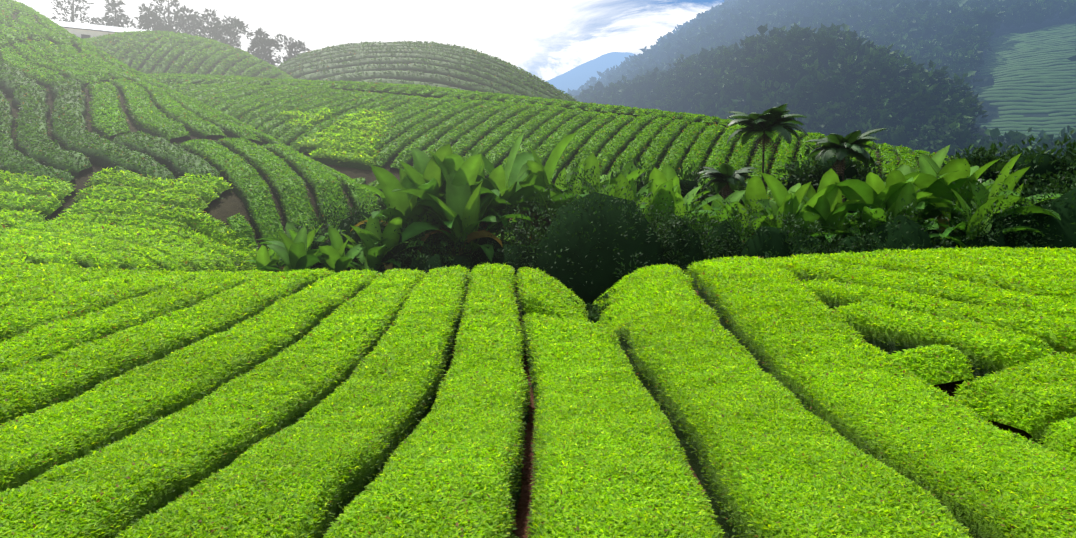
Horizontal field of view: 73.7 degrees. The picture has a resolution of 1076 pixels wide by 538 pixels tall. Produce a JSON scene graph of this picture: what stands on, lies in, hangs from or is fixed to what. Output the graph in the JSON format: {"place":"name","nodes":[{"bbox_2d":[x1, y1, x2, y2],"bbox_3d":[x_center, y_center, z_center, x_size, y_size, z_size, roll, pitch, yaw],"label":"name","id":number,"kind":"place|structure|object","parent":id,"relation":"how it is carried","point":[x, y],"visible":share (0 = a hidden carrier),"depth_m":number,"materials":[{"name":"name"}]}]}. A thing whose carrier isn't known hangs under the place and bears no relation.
{"place":"outdoors","nodes":[
{"label":"outdoors","id":0,"kind":"place"},
{"bbox_2d":[16,0,723,81],"label":"sky","id":1,"kind":"structure","parent":0,"point":[547,39],"materials":[{"name":"white"}]},
{"bbox_2d":[0,0,1075,266],"bbox_3d":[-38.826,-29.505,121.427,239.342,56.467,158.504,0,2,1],"label":"tea bushes","id":2,"kind":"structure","parent":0,"point":[12,22],"depth_m":71.98,"materials":[{"name":"green plant"}]},
{"bbox_2d":[0,12,1075,537],"bbox_3d":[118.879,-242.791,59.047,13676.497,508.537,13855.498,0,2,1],"label":"terrain ground","id":3,"kind":"structure","parent":0,"point":[232,202],"depth_m":60.28,"materials":[{"name":"brown soil"}]},
{"bbox_2d":[52,20,150,39],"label":"building","id":4,"kind":"structure","parent":3,"relation":"on","point":[82,30],"depth_m":148.27,"materials":[{"name":"white"}]},
{"bbox_2d":[50,0,311,65],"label":"ridge trees","id":5,"kind":"object","parent":3,"relation":"on","point":[194,21],"visible":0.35,"depth_m":218.02,"materials":[{"name":"green plant"}]},
{"bbox_2d":[0,112,390,273],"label":"tea rows","id":6,"kind":"object","parent":3,"relation":"on","point":[356,164],"visible":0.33,"depth_m":45.94,"materials":[{"name":"green plant"}]},
{"bbox_2d":[0,107,396,271],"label":"tea bushes","id":7,"kind":"object","parent":6,"relation":"on","point":[16,241],"visible":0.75,"depth_m":43.38,"materials":[{"name":"green plant"}]},
{"bbox_2d":[71,0,844,215],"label":"tree trunks","id":8,"kind":"object","parent":3,"relation":"on","point":[230,42],"visible":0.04,"depth_m":213.84,"materials":[{"name":"brown wood"}]},
{"bbox_2d":[0,251,1075,537],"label":"tea rows","id":9,"kind":"object","parent":3,"relation":"on","point":[984,357],"visible":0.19,"depth_m":9.62,"materials":[{"name":"green plant"}]},
{"bbox_2d":[0,245,1075,537],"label":"tea bushes","id":10,"kind":"object","parent":9,"relation":"on","point":[286,439],"visible":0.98,"depth_m":9.98,"materials":[{"name":"green plant"}]},
{"bbox_2d":[247,132,1062,273],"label":"banana plants","id":11,"kind":"object","parent":3,"relation":"on","point":[448,188],"visible":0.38,"depth_m":33.30,"materials":[{"name":"green plant"}]},
{"bbox_2d":[276,130,1075,322],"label":"shrubs","id":12,"kind":"object","parent":3,"relation":"on","point":[989,156],"visible":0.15,"depth_m":31.26,"materials":[{"name":"green plant"}]},
{"bbox_2d":[310,0,1075,323],"bbox_3d":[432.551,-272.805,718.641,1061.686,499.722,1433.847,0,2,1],"label":"trees","id":13,"kind":"object","parent":3,"relation":"on","point":[604,279],"visible":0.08,"depth_m":30.85,"materials":[{"name":"green plant"}]},
{"bbox_2d":[567,0,1075,157],"bbox_3d":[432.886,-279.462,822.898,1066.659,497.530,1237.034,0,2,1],"label":"mountain forest","id":14,"kind":"object","parent":3,"relation":"on","point":[829,33],"visible":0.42,"depth_m":473.62,"materials":[{"name":"green plant"}]},
{"bbox_2d":[696,103,1009,198],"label":"palm fronds","id":15,"kind":"object","parent":3,"relation":"on","point":[773,119],"visible":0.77,"depth_m":43.29,"materials":[{"name":"green plant"}]}
]}

